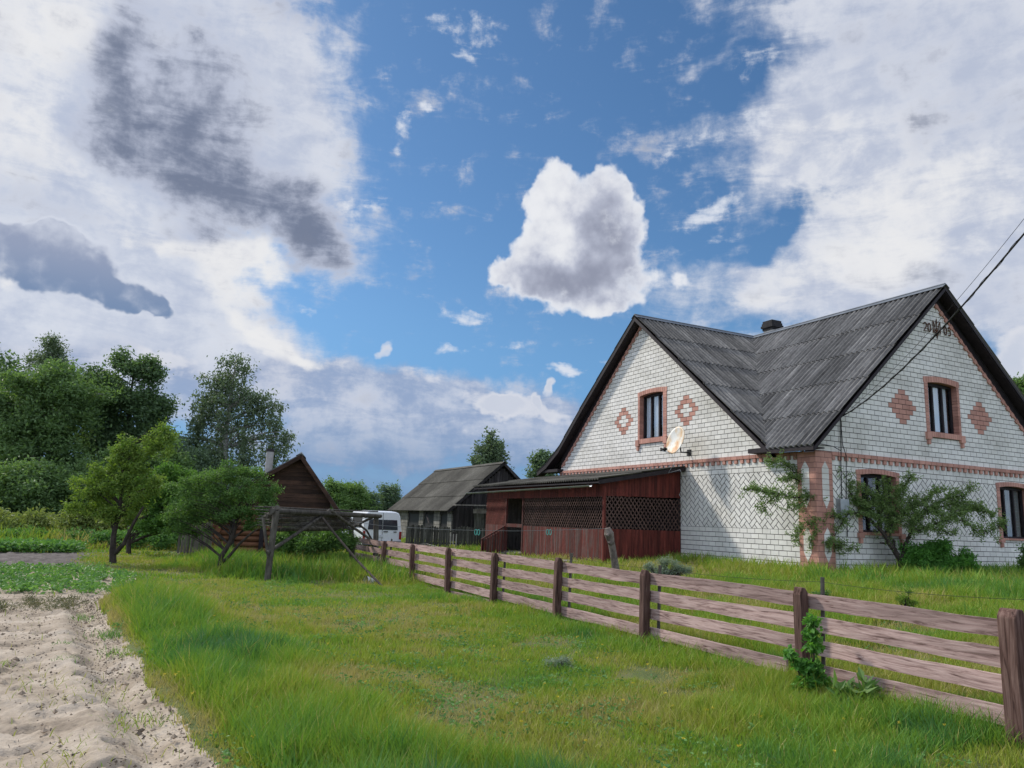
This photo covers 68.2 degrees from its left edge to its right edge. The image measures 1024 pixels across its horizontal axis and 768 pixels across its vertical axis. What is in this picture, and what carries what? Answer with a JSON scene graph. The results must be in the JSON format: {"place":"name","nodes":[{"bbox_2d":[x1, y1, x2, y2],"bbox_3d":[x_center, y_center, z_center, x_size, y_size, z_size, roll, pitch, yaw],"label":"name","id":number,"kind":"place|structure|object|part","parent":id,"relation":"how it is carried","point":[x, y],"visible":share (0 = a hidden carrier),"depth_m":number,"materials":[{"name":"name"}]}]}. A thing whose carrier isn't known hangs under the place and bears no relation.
{"place":"outdoors","nodes":[
{"label":"outdoors","id":0,"kind":"place"},
{"bbox_2d":[0,552,90,567],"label":"ploughed soil","id":1,"kind":"structure","parent":0,"point":[10,558],"depth_m":22.50,"materials":[{"name":"beige soil"}]},
{"bbox_2d":[0,567,223,767],"bbox_3d":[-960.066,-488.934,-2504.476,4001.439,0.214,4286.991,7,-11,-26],"label":"sandy soil","id":2,"kind":"structure","parent":0,"point":[81,718],"depth_m":6.42,"materials":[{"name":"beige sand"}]},
{"bbox_2d":[0,591,101,611],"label":"dry weed tufts","id":3,"kind":"object","parent":2,"relation":"on","point":[68,604],"visible":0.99,"depth_m":12.01,"materials":[{"name":"green plant"}]},
{"bbox_2d":[0,560,140,593],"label":"potato crop","id":4,"kind":"object","parent":2,"relation":"on","point":[36,580],"visible":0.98,"depth_m":16.07,"materials":[{"name":"green plant"}]},
{"bbox_2d":[0,600,177,767],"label":"sand sprouts","id":5,"kind":"object","parent":2,"relation":"on","point":[101,635],"visible":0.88,"depth_m":6.47,"materials":[{"name":"green plant"}]},
{"bbox_2d":[0,597,214,767],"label":"litter","id":6,"kind":"object","parent":2,"relation":"on","point":[84,683],"visible":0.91,"depth_m":7.01,"materials":[{"name":"beige plant"}]},
{"bbox_2d":[0,0,1023,501],"label":"sky","id":7,"kind":"structure","parent":0,"point":[427,225],"materials":[{"name":"blue"}]},
{"bbox_2d":[0,523,1023,767],"bbox_3d":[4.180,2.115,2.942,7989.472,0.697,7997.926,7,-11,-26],"label":"ground","id":8,"kind":"structure","parent":0,"point":[643,672],"depth_m":7.80,"materials":[{"name":"green plant"}]},
{"bbox_2d":[0,342,31,444],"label":"broadleaf tree","id":9,"kind":"object","parent":8,"relation":"on","point":[9,362],"visible":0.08,"depth_m":52.87,"materials":[{"name":"green plant"}]},
{"bbox_2d":[0,536,93,552],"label":"crop row","id":10,"kind":"object","parent":8,"relation":"on","point":[29,544],"visible":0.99,"depth_m":25.64,"materials":[{"name":"green plant"}]},
{"bbox_2d":[0,454,94,517],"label":"broadleaf tree","id":11,"kind":"object","parent":8,"relation":"on","point":[31,484],"visible":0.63,"depth_m":36.72,"materials":[{"name":"green plant"}]},
{"bbox_2d":[17,330,84,429],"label":"birch tree","id":12,"kind":"object","parent":8,"relation":"on","point":[52,349],"visible":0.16,"depth_m":48.75,"materials":[{"name":"green plant"}]},
{"bbox_2d":[0,356,127,500],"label":"broadleaf tree","id":13,"kind":"object","parent":8,"relation":"on","point":[36,422],"visible":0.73,"depth_m":41.28,"materials":[{"name":"green plant"}]},
{"bbox_2d":[0,523,208,550],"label":"undergrowth fringe","id":14,"kind":"object","parent":8,"relation":"on","point":[159,540],"visible":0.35,"depth_m":29.47,"materials":[{"name":"green plant"}]},
{"bbox_2d":[0,501,212,540],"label":"undergrowth","id":15,"kind":"object","parent":8,"relation":"on","point":[42,518],"visible":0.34,"depth_m":31.12,"materials":[{"name":"green plant"}]},
{"bbox_2d":[61,416,181,563],"bbox_3d":[-11.383,3.080,21.913,3.154,4.379,1.315,2,-10,0],"label":"young fruit tree","id":16,"kind":"object","parent":8,"relation":"on","point":[95,493],"visible":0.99,"depth_m":21.83,"materials":[{"name":"green plant"}]},
{"bbox_2d":[60,345,188,466],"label":"alder tree","id":17,"kind":"object","parent":8,"relation":"on","point":[147,408],"visible":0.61,"depth_m":44.84,"materials":[{"name":"green plant"}]},
{"bbox_2d":[67,433,198,507],"bbox_3d":[-19.762,5.334,39.794,6.623,5.739,4.936,7,-11,-26],"label":"broadleaf tree","id":18,"kind":"object","parent":8,"relation":"on","point":[184,461],"visible":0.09,"depth_m":39.17,"materials":[{"name":"green plant"}]},
{"bbox_2d":[115,458,205,553],"bbox_3d":[-12.260,4.331,26.491,3.412,3.478,2.235,7,-11,-26],"label":"young fruit tree","id":19,"kind":"object","parent":8,"relation":"on","point":[147,525],"visible":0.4,"depth_m":26.35,"materials":[{"name":"green plant"}]},
{"bbox_2d":[156,427,225,510],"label":"alder tree","id":20,"kind":"object","parent":8,"relation":"on","point":[203,459],"visible":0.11,"depth_m":41.70,"materials":[{"name":"green plant"}]},
{"bbox_2d":[177,521,212,552],"bbox_3d":[-11.515,5.685,28.040,1.707,1.306,0.068,2,-10,-2],"label":"paling fence","id":21,"kind":"object","parent":8,"relation":"on","point":[196,544],"visible":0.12,"depth_m":27.97,"materials":[{"name":"grey wood"}]},
{"bbox_2d":[159,458,284,570],"bbox_3d":[-7.810,3.557,20.289,3.310,3.094,1.672,4,-10,-8],"label":"apple tree","id":22,"kind":"object","parent":8,"relation":"on","point":[224,510],"visible":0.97,"depth_m":20.15,"materials":[{"name":"green plant"}]},
{"bbox_2d":[179,348,303,488],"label":"weeping birch","id":23,"kind":"object","parent":8,"relation":"on","point":[224,443],"visible":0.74,"depth_m":43.92,"materials":[{"name":"green plant"}]},
{"bbox_2d":[211,449,339,556],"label":"log bathhouse","id":24,"kind":"structure","parent":8,"relation":"on","point":[296,477],"depth_m":25.09,"materials":[{"name":"brown wood"}]},
{"bbox_2d":[261,528,361,557],"bbox_3d":[-5.790,4.551,22.115,2.500,1.193,2.066,0,-10,10],"label":"bush","id":25,"kind":"object","parent":8,"relation":"on","point":[305,542],"visible":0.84,"depth_m":21.81,"materials":[{"name":"green plant"}]},
{"bbox_2d":[252,505,382,585],"bbox_3d":[-5.167,4.307,20.500,3.449,1.888,6.256,4,-10,-10],"label":"vine pergola","id":26,"kind":"object","parent":8,"relation":"on","point":[298,520],"visible":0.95,"depth_m":19.61,"materials":[{"name":"grey wood"}]},
{"bbox_2d":[357,522,604,535],"bbox_3d":[-0.624,3.685,19.093,6.764,0.294,0.155,6,-11,-20],"label":"washing line","id":27,"kind":"object","parent":26,"relation":"attached to","point":[490,530],"visible":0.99,"depth_m":19.08,"materials":[{"name":"grey metal"}]},
{"bbox_2d":[318,475,356,511],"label":"willow tree","id":28,"kind":"object","parent":8,"relation":"on","point":[337,490],"visible":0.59,"depth_m":56.96,"materials":[{"name":"green plant"}]},
{"bbox_2d":[341,478,381,511],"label":"willow tree","id":29,"kind":"object","parent":8,"relation":"on","point":[360,493],"visible":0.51,"depth_m":57.92,"materials":[{"name":"green plant"}]},
{"bbox_2d":[363,576,374,583],"bbox_3d":[-3.438,4.783,18.303,0.306,0.290,0.289,7,-11,-26],"label":"bucket","id":30,"kind":"object","parent":8,"relation":"on","point":[369,578],"visible":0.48,"depth_m":18.24,"materials":[{"name":"white plastic"}]},
{"bbox_2d":[344,510,401,544],"bbox_3d":[-7.102,7.159,37.109,2.080,1.870,4.540,7,-11,-26],"label":"parked van","id":31,"kind":"object","parent":8,"relation":"on","point":[388,520],"visible":0.36,"depth_m":35.39,"materials":[{"name":"white paint"}]},
{"bbox_3d":[-7.621,6.637,36.502,0.132,0.480,2.700,7,-11,-26],"label":"side window","id":32,"kind":"part","parent":31,"relation":"part of","materials":[{"name":"black glass"}]},
{"bbox_3d":[-6.015,6.569,35.296,1.440,0.460,0.026,7,-11,-26],"label":"rear window","id":33,"kind":"part","parent":31,"relation":"part of","materials":[{"name":"black glass"}]},
{"bbox_2d":[359,486,389,510],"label":"willow tree","id":34,"kind":"object","parent":8,"relation":"on","point":[376,496],"visible":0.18,"depth_m":59.06,"materials":[{"name":"green plant"}]},
{"bbox_2d":[373,480,401,511],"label":"willow tree","id":35,"kind":"object","parent":8,"relation":"on","point":[391,494],"visible":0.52,"depth_m":59.98,"materials":[{"name":"green plant"}]},
{"bbox_2d":[405,525,485,549],"bbox_3d":[-2.958,7.184,34.994,4.102,1.264,0.110,7,-11,-26],"label":"paling fence","id":36,"kind":"object","parent":8,"relation":"on","point":[416,534],"visible":0.71,"depth_m":34.85,"materials":[{"name":"wood"}]},
{"bbox_2d":[388,461,519,542],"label":"barn","id":37,"kind":"structure","parent":8,"relation":"on","point":[439,497],"depth_m":41.55,"materials":[{"name":"dark weathered wood"},{"name":"grey slate roofing"}]},
{"bbox_2d":[473,504,486,541],"bbox_3d":[-1.466,7.509,39.754,1.330,2.265,0.040,7,-11,-26],"label":"door","id":38,"kind":"structure","parent":37,"relation":"in","point":[479,518],"depth_m":39.70,"materials":[{"name":"wood"}]},
{"bbox_2d":[466,426,514,469],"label":"birch tree","id":39,"kind":"object","parent":8,"relation":"on","point":[491,450],"visible":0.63,"depth_m":65.52,"materials":[{"name":"green plant"}]},
{"bbox_2d":[524,448,557,477],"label":"birch tree","id":40,"kind":"object","parent":8,"relation":"on","point":[538,460],"visible":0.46,"depth_m":73.48,"materials":[{"name":"green plant"}]},
{"bbox_2d":[163,587,950,767],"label":"dandelion flowers","id":41,"kind":"object","parent":8,"relation":"on","point":[527,659],"visible":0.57,"depth_m":7.09,"materials":[{"name":"yellow plant"}]},
{"bbox_2d":[542,653,575,669],"bbox_3d":[0.537,3.131,8.419,0.440,0.248,0.325,2,-10,1],"label":"herb clump","id":42,"kind":"object","parent":8,"relation":"on","point":[546,660],"visible":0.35,"depth_m":8.40,"materials":[{"name":"green plant"}]},
{"bbox_2d":[549,677,568,687],"bbox_3d":[0.481,3.000,7.477,0.258,0.244,0.213,4,-11,-12],"label":"weed clump","id":43,"kind":"object","parent":8,"relation":"on","point":[561,680],"visible":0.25,"depth_m":7.52,"materials":[{"name":"green plant"}]},
{"bbox_2d":[107,579,1013,767],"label":"lawn weeds","id":44,"kind":"object","parent":8,"relation":"on","point":[228,753],"visible":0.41,"depth_m":7.31,"materials":[{"name":"green plant"}]},
{"bbox_2d":[466,466,685,562],"bbox_3d":[1.633,5.042,28.622,4.158,3.653,10.340,7,-11,-26],"label":"porch","id":45,"kind":"object","parent":8,"relation":"on","point":[638,512],"visible":1,"depth_m":25.60,"materials":[{"name":"brown wood"}]},
{"bbox_2d":[604,527,618,580],"bbox_3d":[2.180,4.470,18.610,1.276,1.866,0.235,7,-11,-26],"label":"gnarled post","id":46,"kind":"object","parent":8,"relation":"on","point":[609,534],"visible":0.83,"depth_m":18.75,"materials":[{"name":"grey wood"}]},
{"bbox_2d":[642,554,694,576],"bbox_3d":[3.776,4.507,18.359,1.331,0.732,0.605,4,-10,-9],"label":"herb clump","id":47,"kind":"object","parent":8,"relation":"on","point":[674,567],"visible":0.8,"depth_m":18.29,"materials":[{"name":"green plant"}]},
{"bbox_2d":[355,538,1023,749],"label":"rail fence","id":48,"kind":"object","parent":8,"relation":"on","point":[1006,628],"visible":0.68,"depth_m":8.38,"materials":[{"name":"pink wood"}]},
{"bbox_2d":[572,556,1023,599],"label":"wire fence","id":49,"kind":"object","parent":48,"relation":"attached to","point":[824,582],"visible":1,"depth_m":7.88,"materials":[{"name":"grey metal"}]},
{"bbox_2d":[537,283,1023,570],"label":"brick house","id":50,"kind":"structure","parent":8,"relation":"on","point":[945,406],"depth_m":23.79,"materials":[{"name":"brick"}]},
{"bbox_2d":[643,392,662,438],"bbox_3d":[5.498,1.274,27.522,0.720,2.080,1.980,7,-11,-26],"label":"window frame","id":51,"kind":"structure","parent":50,"relation":"in","point":[655,400],"depth_m":27.61,"materials":[{"name":"brown wood"}]},
{"bbox_2d":[660,426,690,502],"bbox_3d":[5.374,2.670,24.852,0.843,2.525,1.089,-3,-12,27],"label":"satellite dish","id":52,"kind":"object","parent":50,"relation":"attached to","point":[675,440],"visible":1,"depth_m":24.79,"materials":[{"name":"metal"}]},
{"bbox_2d":[860,474,892,532],"bbox_3d":[10.157,3.534,21.831,2.080,2.060,0.720,7,-11,-26],"label":"window frame","id":53,"kind":"structure","parent":50,"relation":"in","point":[868,478],"depth_m":21.93,"materials":[{"name":"brown wood"}]},
{"bbox_2d":[843,233,1023,415],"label":"power cable","id":54,"kind":"object","parent":50,"relation":"attached to","point":[965,302],"visible":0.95,"depth_m":15.53,"materials":[{"name":"black rubber"}]},
{"bbox_2d":[852,219,1023,407],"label":"thin cable","id":55,"kind":"object","parent":50,"relation":"attached to","point":[952,305],"visible":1,"depth_m":16.21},
{"bbox_2d":[927,383,953,433],"bbox_3d":[13.030,0.905,23.712,1.980,1.990,0.720,7,-11,-26],"label":"window frame","id":56,"kind":"structure","parent":50,"relation":"in","point":[932,387],"depth_m":23.57,"materials":[{"name":"brown wood"}]},
{"bbox_2d":[998,487,1023,538],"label":"window frame","id":57,"kind":"structure","parent":50,"relation":"in","point":[1004,495],"depth_m":24.45,"materials":[{"name":"brown wood"}]},
{"bbox_2d":[782,612,832,695],"bbox_3d":[2.956,2.717,7.511,0.551,0.863,0.348,2,-10,-1],"label":"climbing vine","id":58,"kind":"object","parent":8,"relation":"on","point":[805,667],"visible":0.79,"depth_m":7.47,"materials":[{"name":"green plant"}]},
{"bbox_2d":[809,589,831,595],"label":"weed clump","id":59,"kind":"object","parent":8,"relation":"on","point":[827,593],"visible":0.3,"depth_m":13.05,"materials":[{"name":"green plant"}]},
{"bbox_2d":[826,666,892,707],"bbox_3d":[3.159,2.862,6.951,0.658,0.493,0.499,7,-11,-26],"label":"dock plant","id":60,"kind":"object","parent":8,"relation":"on","point":[869,683],"visible":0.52,"depth_m":6.94,"materials":[{"name":"green plant"}]},
{"bbox_2d":[737,449,1009,568],"bbox_3d":[9.756,3.375,20.648,7.462,3.917,1.541,2,-10,-1],"label":"apple tree","id":61,"kind":"object","parent":8,"relation":"on","point":[916,518],"visible":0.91,"depth_m":20.63,"materials":[{"name":"green plant"}]},
{"bbox_2d":[895,588,920,606],"bbox_3d":[6.341,3.566,12.099,0.342,0.588,0.298,2,-10,1],"label":"tall weed","id":62,"kind":"object","parent":8,"relation":"on","point":[905,601],"visible":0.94,"depth_m":12.09,"materials":[{"name":"green plant"}]},
{"bbox_2d":[894,537,981,572],"bbox_3d":[11.555,4.733,20.474,2.316,1.254,1.386,3,-10,-7],"label":"leafy bush","id":63,"kind":"object","parent":8,"relation":"on","point":[936,553],"visible":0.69,"depth_m":20.30,"materials":[{"name":"green plant"}]},
{"bbox_2d":[1010,371,1023,394],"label":"broadleaf tree","id":64,"kind":"object","parent":8,"relation":"on","point":[1019,381],"visible":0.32,"depth_m":52.88,"materials":[{"name":"green plant"}]},
{"bbox_2d":[1014,543,1023,570],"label":"leafy bush","id":65,"kind":"object","parent":8,"relation":"on","point":[1020,561],"visible":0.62,"depth_m":22.18,"materials":[{"name":"green plant"}]}
]}

